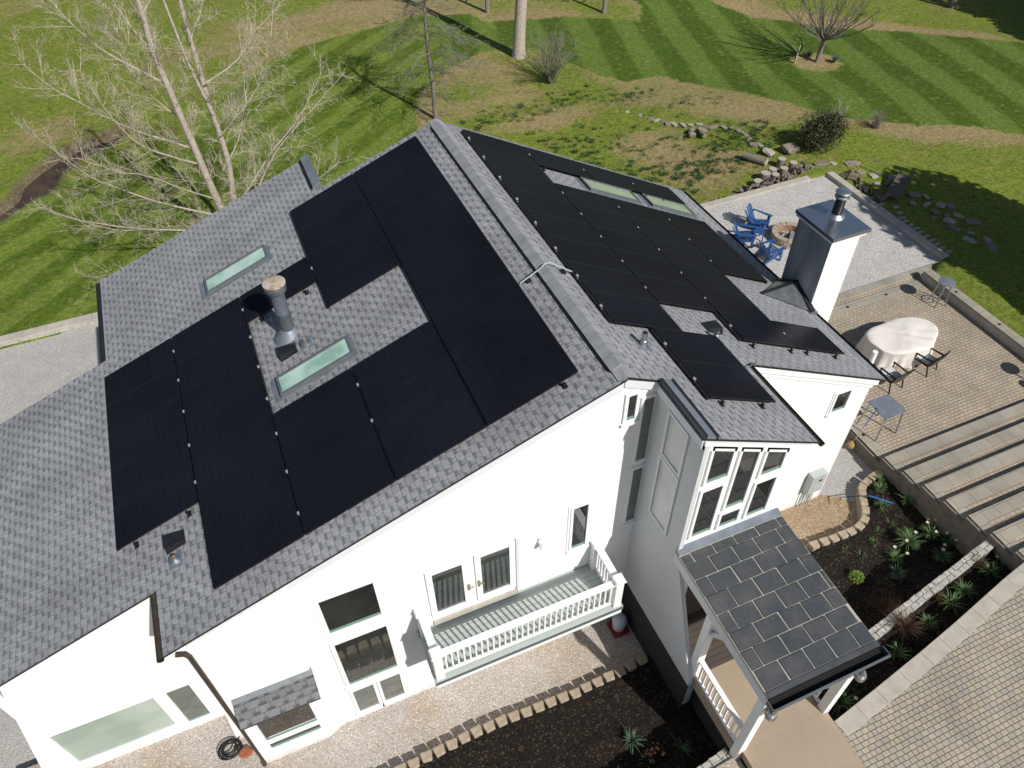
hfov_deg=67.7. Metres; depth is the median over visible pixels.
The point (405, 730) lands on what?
gravel strip
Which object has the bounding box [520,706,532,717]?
edging block
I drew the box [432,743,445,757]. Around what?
edging block
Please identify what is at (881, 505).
grass clump
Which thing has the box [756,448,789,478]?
window
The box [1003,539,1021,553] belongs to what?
step edge
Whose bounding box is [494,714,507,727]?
edging block
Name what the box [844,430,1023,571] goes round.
retaining wall
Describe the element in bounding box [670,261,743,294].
solar panel
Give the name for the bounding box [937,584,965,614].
grass clump
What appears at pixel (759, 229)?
side table
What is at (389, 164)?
solar panel
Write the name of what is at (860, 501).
edging block
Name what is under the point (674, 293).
solar panel
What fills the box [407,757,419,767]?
edging block
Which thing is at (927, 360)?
patio chair
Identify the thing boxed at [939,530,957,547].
daffodil clump
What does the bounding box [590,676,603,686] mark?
edging block
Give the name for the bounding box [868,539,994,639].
stone wall
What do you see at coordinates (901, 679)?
drive kerb
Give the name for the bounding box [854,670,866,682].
porch lantern
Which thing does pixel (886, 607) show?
dormant shrub
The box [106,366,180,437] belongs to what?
solar panel
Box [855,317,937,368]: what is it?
covered table
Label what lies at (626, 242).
solar panel
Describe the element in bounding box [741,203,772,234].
adirondack chair
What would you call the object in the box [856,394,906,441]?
bar table
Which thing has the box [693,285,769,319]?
solar panel
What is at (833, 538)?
edging block
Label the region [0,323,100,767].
path
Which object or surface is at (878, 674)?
mulch bed
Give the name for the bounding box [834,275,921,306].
patio strip
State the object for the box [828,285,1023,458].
patio
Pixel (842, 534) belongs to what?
edging block
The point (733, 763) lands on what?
shell gravel
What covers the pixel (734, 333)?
panel rail
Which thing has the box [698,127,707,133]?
stone heap piece
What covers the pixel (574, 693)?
edging block
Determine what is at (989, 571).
grass clump
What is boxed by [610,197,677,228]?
solar panel
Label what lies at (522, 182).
solar panel
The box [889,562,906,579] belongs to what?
grass clump
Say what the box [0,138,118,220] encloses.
stream water
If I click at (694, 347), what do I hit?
solar panel
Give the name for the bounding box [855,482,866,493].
edging block
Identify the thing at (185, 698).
window
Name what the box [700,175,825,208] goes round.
terrace kerb
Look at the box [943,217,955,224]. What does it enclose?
border rock
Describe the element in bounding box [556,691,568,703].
edging block
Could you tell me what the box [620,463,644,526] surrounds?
window
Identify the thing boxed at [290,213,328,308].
panel rail
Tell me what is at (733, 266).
solar panel
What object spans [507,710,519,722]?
edging block
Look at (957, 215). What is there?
border rock
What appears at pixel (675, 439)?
window
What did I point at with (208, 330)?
solar panel
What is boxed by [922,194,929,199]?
border rock
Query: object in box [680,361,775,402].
solar panel
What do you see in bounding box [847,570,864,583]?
lime plant
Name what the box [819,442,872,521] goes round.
side gravel
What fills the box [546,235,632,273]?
solar panel
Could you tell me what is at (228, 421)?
solar panel
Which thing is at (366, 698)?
window
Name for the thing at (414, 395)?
solar panel
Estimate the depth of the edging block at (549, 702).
18.33 m
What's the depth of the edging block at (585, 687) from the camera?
18.57 m
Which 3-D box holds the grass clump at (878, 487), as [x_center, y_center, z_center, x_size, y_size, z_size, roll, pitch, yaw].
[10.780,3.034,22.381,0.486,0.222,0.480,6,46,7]
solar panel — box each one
[104,338,175,406]
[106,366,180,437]
[109,396,185,472]
[111,428,191,509]
[114,464,198,550]
[172,297,245,363]
[177,323,253,393]
[182,352,261,426]
[187,383,270,461]
[193,416,280,500]
[199,452,291,542]
[206,492,303,588]
[240,257,315,322]
[273,369,363,450]
[282,403,378,490]
[290,174,361,231]
[293,440,394,534]
[299,194,373,254]
[308,216,385,279]
[318,239,399,306]
[352,321,446,400]
[354,136,427,192]
[364,155,441,213]
[366,353,465,438]
[376,175,456,236]
[381,388,485,479]
[388,197,472,262]
[402,220,489,289]
[416,245,508,318]
[432,273,529,350]
[449,303,552,385]
[463,129,535,162]
[468,336,577,425]
[477,147,551,181]
[492,167,570,202]
[509,188,589,224]
[522,146,590,178]
[526,210,609,247]
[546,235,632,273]
[554,183,626,215]
[567,261,655,300]
[572,203,646,237]
[576,161,640,192]
[589,290,682,330]
[591,225,667,259]
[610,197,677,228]
[612,249,691,284]
[625,175,685,204]
[629,217,697,248]
[634,274,715,311]
[649,238,719,270]
[652,327,743,366]
[660,210,723,239]
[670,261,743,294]
[680,230,744,259]
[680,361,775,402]
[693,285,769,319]
[700,250,767,281]
[718,311,796,347]
[771,320,844,354]
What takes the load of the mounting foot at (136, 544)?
attached to the white house
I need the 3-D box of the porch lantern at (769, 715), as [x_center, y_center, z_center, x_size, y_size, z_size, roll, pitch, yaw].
[4.805,6.076,14.103,0.220,0.443,0.220,25,51,23]
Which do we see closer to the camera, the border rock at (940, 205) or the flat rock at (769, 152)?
the border rock at (940, 205)
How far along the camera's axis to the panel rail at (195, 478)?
15.29 m
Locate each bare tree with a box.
[0,0,365,299]
[367,0,495,119]
[485,0,489,12]
[511,0,526,59]
[602,0,606,13]
[776,0,881,62]
[948,0,957,8]
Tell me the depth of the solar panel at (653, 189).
23.46 m
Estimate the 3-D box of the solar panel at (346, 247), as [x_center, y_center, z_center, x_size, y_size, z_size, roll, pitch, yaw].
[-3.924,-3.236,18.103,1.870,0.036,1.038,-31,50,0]
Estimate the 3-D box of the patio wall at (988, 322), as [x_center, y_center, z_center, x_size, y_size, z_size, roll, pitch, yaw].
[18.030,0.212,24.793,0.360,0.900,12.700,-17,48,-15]
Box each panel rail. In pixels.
[172,340,214,589]
[240,299,304,533]
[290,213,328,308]
[352,370,396,480]
[353,175,487,426]
[417,138,577,370]
[461,130,611,322]
[650,329,708,399]
[713,312,741,340]
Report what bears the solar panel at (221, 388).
attached to the panel rail at (195, 478)
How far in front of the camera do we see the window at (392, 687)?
18.02 m
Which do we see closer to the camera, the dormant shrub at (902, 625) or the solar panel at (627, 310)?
the solar panel at (627, 310)
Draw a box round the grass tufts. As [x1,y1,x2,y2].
[459,84,794,193]
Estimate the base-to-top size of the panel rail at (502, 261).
0.060 m
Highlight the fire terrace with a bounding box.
[705,176,939,292]
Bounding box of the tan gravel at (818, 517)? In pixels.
[622,495,856,595]
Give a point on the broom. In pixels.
(850, 444)
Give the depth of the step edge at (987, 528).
20.05 m
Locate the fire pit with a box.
[770,221,796,248]
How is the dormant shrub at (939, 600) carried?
on the mulch bed at (878, 674)
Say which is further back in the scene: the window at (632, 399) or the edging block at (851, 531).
the edging block at (851, 531)
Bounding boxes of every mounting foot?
[133,541,138,548]
[186,510,191,517]
[561,382,567,389]
[718,400,724,406]
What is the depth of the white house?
15.85 m
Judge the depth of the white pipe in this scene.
24.41 m
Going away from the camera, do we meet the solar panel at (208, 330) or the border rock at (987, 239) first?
the solar panel at (208, 330)
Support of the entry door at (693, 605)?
in the white house
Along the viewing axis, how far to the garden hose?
17.81 m
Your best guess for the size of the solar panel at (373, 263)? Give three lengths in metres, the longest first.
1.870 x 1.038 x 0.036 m
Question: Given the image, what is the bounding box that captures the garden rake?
[835,495,892,504]
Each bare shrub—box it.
[519,19,592,82]
[830,92,851,116]
[867,107,891,128]
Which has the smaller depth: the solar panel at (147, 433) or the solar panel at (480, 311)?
the solar panel at (480, 311)
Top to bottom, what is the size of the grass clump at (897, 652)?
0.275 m
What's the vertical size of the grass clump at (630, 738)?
0.340 m
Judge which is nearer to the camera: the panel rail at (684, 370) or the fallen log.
the panel rail at (684, 370)
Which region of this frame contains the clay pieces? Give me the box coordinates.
[239,746,252,758]
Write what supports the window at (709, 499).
in the white house
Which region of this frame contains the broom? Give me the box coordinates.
[846,408,877,448]
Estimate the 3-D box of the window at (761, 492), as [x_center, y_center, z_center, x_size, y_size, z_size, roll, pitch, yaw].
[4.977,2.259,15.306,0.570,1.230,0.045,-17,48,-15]
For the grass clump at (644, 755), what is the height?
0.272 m
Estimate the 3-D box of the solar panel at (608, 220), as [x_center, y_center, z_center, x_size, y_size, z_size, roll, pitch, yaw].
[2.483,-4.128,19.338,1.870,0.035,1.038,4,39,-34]
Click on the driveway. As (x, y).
(960, 705)
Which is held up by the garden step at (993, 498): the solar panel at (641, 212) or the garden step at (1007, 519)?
the garden step at (1007, 519)
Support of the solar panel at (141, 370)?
attached to the panel rail
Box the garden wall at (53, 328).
[0,312,97,346]
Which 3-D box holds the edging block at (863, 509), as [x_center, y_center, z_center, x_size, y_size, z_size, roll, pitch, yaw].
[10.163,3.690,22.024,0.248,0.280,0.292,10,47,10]
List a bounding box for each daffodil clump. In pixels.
[833,688,858,713]
[885,545,908,564]
[894,525,924,550]
[922,520,941,541]
[926,518,940,529]
[932,543,957,563]
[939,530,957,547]
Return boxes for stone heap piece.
[688,132,695,136]
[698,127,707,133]
[699,131,706,136]
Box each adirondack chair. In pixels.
[732,219,756,247]
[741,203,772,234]
[755,239,785,264]
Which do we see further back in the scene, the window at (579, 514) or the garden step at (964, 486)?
the garden step at (964, 486)
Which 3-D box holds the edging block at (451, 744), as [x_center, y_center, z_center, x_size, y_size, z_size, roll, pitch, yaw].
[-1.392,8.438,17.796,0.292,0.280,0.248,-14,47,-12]
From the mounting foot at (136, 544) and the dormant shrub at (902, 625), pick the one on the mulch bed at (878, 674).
the dormant shrub at (902, 625)
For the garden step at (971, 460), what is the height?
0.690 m
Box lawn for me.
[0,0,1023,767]
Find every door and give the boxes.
[424,557,474,618]
[473,539,515,600]
[686,586,702,614]
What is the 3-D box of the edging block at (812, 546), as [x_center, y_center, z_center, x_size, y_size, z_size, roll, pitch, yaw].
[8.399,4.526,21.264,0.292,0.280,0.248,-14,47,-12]
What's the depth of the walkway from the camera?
15.95 m
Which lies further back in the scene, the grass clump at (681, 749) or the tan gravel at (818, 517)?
the tan gravel at (818, 517)
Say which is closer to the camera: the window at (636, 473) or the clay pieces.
the window at (636, 473)
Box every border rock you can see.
[813,160,829,165]
[844,161,853,166]
[847,160,860,165]
[849,172,857,176]
[856,169,865,174]
[867,173,877,178]
[886,175,895,179]
[907,191,921,197]
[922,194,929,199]
[922,202,930,207]
[931,209,940,214]
[935,202,945,207]
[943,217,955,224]
[946,203,954,209]
[947,225,960,231]
[953,213,963,218]
[962,236,976,243]
[965,218,981,224]
[983,237,992,241]
[984,241,998,250]
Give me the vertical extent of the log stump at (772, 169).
0.316 m
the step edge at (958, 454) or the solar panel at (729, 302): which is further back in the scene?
the step edge at (958, 454)
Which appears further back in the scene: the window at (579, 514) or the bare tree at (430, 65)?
the bare tree at (430, 65)
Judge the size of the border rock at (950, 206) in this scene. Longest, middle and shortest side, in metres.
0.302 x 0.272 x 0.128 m
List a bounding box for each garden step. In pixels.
[885,414,1023,468]
[903,434,1023,482]
[924,457,1023,497]
[945,480,1023,513]
[968,506,1023,529]
[993,534,1023,553]
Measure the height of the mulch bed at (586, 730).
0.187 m
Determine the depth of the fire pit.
30.67 m
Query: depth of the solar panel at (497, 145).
20.25 m
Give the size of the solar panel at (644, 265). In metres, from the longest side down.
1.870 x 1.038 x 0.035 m
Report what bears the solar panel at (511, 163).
attached to the panel rail
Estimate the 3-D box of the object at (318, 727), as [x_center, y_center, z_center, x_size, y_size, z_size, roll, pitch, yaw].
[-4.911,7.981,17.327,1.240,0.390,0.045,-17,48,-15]
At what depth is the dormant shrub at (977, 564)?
19.41 m
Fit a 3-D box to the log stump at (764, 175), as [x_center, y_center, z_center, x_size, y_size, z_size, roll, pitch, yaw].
[11.299,-9.268,34.087,0.474,0.396,0.467,-17,48,-15]
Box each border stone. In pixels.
[740,131,747,136]
[749,142,759,145]
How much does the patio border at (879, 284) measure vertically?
0.400 m
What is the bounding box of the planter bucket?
[607,612,629,638]
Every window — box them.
[44,694,182,767]
[162,681,215,726]
[253,702,322,746]
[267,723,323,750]
[307,574,389,640]
[329,621,403,690]
[349,680,382,716]
[376,670,409,706]
[566,498,592,554]
[620,389,641,427]
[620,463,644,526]
[631,392,656,464]
[648,453,679,535]
[660,409,689,478]
[687,481,725,539]
[701,447,737,486]
[714,505,742,530]
[721,447,763,511]
[742,473,779,518]
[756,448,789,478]
[825,386,855,417]
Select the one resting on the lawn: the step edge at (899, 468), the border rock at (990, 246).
the border rock at (990, 246)
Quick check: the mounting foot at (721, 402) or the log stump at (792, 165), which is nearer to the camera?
the mounting foot at (721, 402)
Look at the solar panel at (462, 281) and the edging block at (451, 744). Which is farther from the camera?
the edging block at (451, 744)
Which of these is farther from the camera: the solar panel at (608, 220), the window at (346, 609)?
the solar panel at (608, 220)
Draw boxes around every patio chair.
[880,361,915,393]
[914,348,950,376]
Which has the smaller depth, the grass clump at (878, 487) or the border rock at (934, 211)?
the grass clump at (878, 487)
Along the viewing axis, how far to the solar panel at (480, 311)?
15.36 m
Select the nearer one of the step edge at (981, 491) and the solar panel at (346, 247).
the solar panel at (346, 247)
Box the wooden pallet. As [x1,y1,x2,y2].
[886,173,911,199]
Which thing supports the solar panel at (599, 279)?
attached to the panel rail
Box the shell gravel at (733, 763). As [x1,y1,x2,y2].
[716,758,744,767]
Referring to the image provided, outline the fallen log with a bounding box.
[741,151,767,165]
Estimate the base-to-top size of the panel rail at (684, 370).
0.060 m
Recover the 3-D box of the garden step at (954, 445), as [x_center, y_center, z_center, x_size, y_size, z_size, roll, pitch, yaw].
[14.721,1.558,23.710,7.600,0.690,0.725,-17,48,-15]
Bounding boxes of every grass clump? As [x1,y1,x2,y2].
[622,724,646,753]
[640,752,652,766]
[674,739,692,757]
[806,51,815,56]
[831,54,843,62]
[869,537,878,546]
[872,474,885,483]
[873,480,887,491]
[875,496,891,511]
[888,641,912,661]
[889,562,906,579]
[895,493,917,508]
[914,612,940,631]
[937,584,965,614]
[951,579,975,600]
[975,562,1002,579]
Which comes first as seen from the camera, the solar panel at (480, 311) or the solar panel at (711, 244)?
the solar panel at (480, 311)
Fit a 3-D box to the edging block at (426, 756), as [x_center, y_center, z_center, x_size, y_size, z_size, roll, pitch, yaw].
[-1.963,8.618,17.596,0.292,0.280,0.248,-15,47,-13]
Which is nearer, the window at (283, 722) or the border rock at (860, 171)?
the window at (283, 722)
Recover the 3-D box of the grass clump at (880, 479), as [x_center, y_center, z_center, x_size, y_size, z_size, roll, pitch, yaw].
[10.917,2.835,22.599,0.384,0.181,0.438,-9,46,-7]
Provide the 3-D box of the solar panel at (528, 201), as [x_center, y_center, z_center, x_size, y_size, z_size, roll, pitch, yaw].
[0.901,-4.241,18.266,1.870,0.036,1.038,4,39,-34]
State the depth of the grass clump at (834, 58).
42.96 m
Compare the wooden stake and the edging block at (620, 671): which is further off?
the wooden stake
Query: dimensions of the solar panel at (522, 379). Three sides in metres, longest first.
1.870 x 1.038 x 0.036 m
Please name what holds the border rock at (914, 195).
on the lawn
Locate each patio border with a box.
[830,279,926,316]
[836,260,944,301]
[850,421,887,460]
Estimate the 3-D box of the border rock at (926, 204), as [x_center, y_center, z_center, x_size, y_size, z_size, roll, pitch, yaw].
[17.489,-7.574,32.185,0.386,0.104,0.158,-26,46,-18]
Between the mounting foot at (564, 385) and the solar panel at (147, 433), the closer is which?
the mounting foot at (564, 385)
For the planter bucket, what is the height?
0.640 m
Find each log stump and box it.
[753,178,762,188]
[759,170,770,180]
[768,167,776,173]
[771,172,779,181]
[776,156,785,168]
[779,166,788,175]
[788,160,797,172]
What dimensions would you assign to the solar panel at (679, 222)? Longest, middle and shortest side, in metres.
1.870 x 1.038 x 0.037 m
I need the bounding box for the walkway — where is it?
[741,712,865,767]
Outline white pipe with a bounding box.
[869,350,877,363]
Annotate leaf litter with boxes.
[641,742,664,763]
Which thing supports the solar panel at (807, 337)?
attached to the panel rail
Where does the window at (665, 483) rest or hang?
in the white house
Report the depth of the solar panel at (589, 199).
19.97 m
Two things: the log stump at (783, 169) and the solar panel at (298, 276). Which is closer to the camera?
the solar panel at (298, 276)
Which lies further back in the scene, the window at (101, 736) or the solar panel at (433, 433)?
the window at (101, 736)
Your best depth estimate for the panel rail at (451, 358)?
15.97 m
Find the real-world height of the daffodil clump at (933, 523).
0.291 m
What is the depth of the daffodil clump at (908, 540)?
20.99 m
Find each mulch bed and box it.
[419,660,715,767]
[633,476,963,751]
[816,551,1011,720]
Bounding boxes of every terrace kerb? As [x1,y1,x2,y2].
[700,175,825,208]
[826,171,949,260]
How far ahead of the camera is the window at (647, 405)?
14.82 m
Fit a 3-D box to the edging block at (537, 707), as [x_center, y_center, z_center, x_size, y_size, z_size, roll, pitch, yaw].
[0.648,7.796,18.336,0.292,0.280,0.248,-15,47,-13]
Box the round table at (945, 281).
[927,276,955,307]
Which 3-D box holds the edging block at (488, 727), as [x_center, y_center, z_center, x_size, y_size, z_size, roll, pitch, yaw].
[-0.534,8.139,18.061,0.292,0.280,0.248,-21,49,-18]
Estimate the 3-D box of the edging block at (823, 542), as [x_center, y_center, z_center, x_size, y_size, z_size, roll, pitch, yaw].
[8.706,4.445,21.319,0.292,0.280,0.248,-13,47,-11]
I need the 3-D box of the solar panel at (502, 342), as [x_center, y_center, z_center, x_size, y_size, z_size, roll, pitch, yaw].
[-0.234,-0.769,14.708,1.870,0.036,1.038,-31,50,0]
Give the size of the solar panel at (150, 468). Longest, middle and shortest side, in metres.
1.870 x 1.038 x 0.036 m
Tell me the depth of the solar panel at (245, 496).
14.71 m
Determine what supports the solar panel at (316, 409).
attached to the panel rail at (265, 388)
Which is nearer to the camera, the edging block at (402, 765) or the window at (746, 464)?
the window at (746, 464)
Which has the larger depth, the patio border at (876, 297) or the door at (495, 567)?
the patio border at (876, 297)
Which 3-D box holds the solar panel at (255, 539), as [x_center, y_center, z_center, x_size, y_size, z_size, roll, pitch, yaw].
[-4.750,2.871,14.058,1.870,0.036,1.038,-31,50,0]
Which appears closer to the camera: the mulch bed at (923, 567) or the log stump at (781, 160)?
the mulch bed at (923, 567)
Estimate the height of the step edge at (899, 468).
0.036 m
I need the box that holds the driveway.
[835,585,1023,767]
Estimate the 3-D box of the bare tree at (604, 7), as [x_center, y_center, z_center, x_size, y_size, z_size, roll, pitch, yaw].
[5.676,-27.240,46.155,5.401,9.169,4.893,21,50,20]
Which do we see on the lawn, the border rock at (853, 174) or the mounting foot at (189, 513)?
the border rock at (853, 174)
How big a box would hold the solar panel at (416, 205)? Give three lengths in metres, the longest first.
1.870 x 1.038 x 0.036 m
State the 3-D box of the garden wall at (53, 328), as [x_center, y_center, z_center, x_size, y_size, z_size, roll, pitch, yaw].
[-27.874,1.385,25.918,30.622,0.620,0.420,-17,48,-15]
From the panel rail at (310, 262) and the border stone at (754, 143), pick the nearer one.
the panel rail at (310, 262)
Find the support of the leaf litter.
on the mulch bed at (586, 730)
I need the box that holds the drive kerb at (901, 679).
[834,563,1023,739]
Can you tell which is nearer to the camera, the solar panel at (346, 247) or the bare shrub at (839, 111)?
the solar panel at (346, 247)
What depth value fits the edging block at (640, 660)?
19.02 m
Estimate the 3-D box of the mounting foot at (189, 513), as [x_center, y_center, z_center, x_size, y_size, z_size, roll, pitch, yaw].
[-6.401,2.553,15.085,0.090,0.080,0.140,-31,50,0]
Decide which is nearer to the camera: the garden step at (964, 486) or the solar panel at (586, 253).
the solar panel at (586, 253)
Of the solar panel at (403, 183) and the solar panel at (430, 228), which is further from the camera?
the solar panel at (403, 183)
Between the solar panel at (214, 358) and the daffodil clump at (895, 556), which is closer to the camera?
the solar panel at (214, 358)
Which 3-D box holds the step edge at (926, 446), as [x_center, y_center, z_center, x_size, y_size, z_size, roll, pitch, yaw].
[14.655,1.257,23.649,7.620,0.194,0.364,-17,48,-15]
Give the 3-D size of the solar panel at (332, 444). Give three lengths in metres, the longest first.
1.870 x 1.038 x 0.036 m
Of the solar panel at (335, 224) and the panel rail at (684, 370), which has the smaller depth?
the panel rail at (684, 370)
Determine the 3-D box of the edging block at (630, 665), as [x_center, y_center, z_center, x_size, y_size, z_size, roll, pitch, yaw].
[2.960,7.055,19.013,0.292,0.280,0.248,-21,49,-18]
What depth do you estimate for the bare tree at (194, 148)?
27.50 m
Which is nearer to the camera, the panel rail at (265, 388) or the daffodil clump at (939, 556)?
the panel rail at (265, 388)
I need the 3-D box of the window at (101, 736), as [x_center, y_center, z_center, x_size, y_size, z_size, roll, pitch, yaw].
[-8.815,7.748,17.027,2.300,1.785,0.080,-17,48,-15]
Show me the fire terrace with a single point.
(884, 249)
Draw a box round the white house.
[0,119,890,767]
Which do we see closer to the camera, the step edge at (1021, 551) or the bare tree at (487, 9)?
the step edge at (1021, 551)
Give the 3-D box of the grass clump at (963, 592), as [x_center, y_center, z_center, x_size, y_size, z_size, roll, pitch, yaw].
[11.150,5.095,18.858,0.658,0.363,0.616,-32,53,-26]
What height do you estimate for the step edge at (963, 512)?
0.036 m
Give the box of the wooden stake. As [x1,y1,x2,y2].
[794,45,800,63]
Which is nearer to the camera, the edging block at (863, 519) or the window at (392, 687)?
the window at (392, 687)
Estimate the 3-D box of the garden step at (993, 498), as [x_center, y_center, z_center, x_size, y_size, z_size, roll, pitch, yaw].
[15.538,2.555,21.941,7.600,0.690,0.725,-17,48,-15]
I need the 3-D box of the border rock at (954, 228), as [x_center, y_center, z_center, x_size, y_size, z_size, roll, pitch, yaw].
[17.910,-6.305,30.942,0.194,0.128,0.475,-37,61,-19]
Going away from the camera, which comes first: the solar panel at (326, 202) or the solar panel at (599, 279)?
the solar panel at (599, 279)
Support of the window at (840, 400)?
in the white house
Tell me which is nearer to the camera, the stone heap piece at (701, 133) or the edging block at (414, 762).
the edging block at (414, 762)
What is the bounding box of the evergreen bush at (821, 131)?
[792,106,850,153]
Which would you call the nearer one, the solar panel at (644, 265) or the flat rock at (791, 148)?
the solar panel at (644, 265)
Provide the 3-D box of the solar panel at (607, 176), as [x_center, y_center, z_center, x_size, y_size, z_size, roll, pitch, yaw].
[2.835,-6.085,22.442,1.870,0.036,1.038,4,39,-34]
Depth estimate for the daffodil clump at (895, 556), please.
20.73 m
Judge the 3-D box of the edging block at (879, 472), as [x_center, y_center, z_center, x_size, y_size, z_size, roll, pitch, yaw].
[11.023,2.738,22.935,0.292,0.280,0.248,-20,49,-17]
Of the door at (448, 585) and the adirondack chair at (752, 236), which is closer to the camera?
the door at (448, 585)
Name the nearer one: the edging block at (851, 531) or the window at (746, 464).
the window at (746, 464)
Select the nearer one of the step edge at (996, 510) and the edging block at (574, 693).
the edging block at (574, 693)
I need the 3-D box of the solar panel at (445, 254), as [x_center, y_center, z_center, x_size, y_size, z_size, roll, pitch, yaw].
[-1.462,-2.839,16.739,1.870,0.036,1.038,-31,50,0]
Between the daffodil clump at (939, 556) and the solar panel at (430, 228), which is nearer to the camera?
the solar panel at (430, 228)
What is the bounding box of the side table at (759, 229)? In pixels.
[751,226,764,241]
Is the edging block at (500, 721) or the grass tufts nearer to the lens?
the edging block at (500, 721)
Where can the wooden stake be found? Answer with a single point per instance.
(797, 54)
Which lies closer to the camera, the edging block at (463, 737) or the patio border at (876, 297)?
the edging block at (463, 737)
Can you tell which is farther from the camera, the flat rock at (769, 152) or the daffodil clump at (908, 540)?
the flat rock at (769, 152)
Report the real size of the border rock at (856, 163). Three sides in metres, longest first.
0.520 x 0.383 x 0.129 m
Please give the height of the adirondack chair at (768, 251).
0.982 m
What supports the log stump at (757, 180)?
on the lawn
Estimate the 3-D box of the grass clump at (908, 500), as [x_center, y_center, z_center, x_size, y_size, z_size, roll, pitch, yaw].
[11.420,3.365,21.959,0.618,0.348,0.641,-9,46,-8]
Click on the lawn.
(940, 82)
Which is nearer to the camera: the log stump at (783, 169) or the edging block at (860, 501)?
the edging block at (860, 501)
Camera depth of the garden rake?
22.00 m
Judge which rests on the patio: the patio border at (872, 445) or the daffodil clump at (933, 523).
the patio border at (872, 445)
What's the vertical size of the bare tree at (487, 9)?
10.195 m
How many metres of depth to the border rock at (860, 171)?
33.95 m
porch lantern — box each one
[764,709,776,721]
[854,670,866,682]
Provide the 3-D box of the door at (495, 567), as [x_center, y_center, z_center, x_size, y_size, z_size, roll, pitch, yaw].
[-0.337,4.004,16.222,0.900,1.840,0.111,-17,48,-15]
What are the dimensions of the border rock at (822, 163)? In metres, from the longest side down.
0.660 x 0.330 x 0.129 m
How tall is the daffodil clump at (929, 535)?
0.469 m
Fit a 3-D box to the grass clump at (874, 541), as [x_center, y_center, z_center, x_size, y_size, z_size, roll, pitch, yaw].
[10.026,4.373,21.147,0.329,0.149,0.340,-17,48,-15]
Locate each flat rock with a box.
[762,148,774,156]
[781,142,800,153]
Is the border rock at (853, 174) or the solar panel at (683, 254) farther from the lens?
the border rock at (853, 174)
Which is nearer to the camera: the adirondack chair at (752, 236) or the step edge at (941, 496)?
the step edge at (941, 496)
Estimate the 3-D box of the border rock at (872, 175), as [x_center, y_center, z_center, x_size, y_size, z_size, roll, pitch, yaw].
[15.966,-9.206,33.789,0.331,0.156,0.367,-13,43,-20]
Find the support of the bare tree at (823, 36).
on the lawn
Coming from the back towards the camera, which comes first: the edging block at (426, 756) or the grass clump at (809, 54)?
the grass clump at (809, 54)
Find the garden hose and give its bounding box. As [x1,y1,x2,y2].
[217,736,242,760]
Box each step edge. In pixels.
[884,402,1023,465]
[893,463,906,473]
[904,422,1023,479]
[912,477,926,487]
[923,443,1023,494]
[933,491,948,503]
[946,466,1023,509]
[955,506,971,518]
[968,491,1023,525]
[979,522,995,535]
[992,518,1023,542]
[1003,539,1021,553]
[1018,548,1023,556]
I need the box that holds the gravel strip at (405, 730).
[28,601,648,767]
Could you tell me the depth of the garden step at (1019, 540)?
19.58 m
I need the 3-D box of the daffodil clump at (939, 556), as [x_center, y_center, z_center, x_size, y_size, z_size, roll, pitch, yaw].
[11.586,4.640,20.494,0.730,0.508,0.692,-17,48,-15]
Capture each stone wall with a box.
[697,748,731,767]
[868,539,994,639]
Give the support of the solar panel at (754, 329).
attached to the panel rail
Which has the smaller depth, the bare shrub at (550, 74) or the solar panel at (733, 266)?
the solar panel at (733, 266)
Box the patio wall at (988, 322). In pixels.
[920,269,1023,359]
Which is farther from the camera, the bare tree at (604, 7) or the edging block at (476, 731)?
the bare tree at (604, 7)
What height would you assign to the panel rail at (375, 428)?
0.060 m
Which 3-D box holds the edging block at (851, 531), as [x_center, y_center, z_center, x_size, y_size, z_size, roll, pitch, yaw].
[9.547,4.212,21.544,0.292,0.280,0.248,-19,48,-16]
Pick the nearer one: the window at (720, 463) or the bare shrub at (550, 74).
the window at (720, 463)
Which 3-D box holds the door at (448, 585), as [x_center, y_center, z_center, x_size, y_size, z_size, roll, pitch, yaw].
[-1.267,4.297,15.958,0.980,1.840,0.111,-17,48,-15]
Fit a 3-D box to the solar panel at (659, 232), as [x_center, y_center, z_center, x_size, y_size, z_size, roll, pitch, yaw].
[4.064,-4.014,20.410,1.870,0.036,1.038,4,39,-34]
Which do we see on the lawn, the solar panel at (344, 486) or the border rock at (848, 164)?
the border rock at (848, 164)
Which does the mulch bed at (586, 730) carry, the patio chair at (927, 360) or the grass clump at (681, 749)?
the grass clump at (681, 749)
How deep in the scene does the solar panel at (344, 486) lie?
14.02 m
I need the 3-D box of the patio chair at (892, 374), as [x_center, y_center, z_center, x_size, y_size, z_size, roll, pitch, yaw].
[12.371,-0.263,24.643,0.625,0.960,0.796,-21,49,-18]
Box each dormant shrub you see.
[871,588,901,617]
[881,599,929,642]
[932,590,951,607]
[967,551,994,569]
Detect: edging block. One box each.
[394,762,406,767]
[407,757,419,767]
[420,749,432,762]
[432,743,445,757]
[445,738,457,750]
[457,730,470,744]
[470,724,482,739]
[482,719,495,733]
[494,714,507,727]
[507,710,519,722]
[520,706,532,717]
[532,701,544,712]
[544,696,556,707]
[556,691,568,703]
[568,687,580,698]
[579,681,591,692]
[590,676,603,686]
[602,670,614,681]
[613,665,625,676]
[624,659,636,671]
[634,654,647,666]
[806,540,819,552]
[817,536,829,548]
[828,533,839,543]
[836,529,848,539]
[845,526,856,536]
[853,521,864,530]
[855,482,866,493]
[855,489,866,500]
[856,497,867,508]
[858,505,869,517]
[858,514,869,523]
[861,477,871,485]
[867,472,878,481]
[874,469,884,476]
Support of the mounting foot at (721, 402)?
attached to the white house
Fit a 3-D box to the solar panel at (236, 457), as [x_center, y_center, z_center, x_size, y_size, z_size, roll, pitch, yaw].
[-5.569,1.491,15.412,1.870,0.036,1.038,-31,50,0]
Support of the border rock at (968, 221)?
on the lawn
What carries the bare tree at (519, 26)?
on the lawn

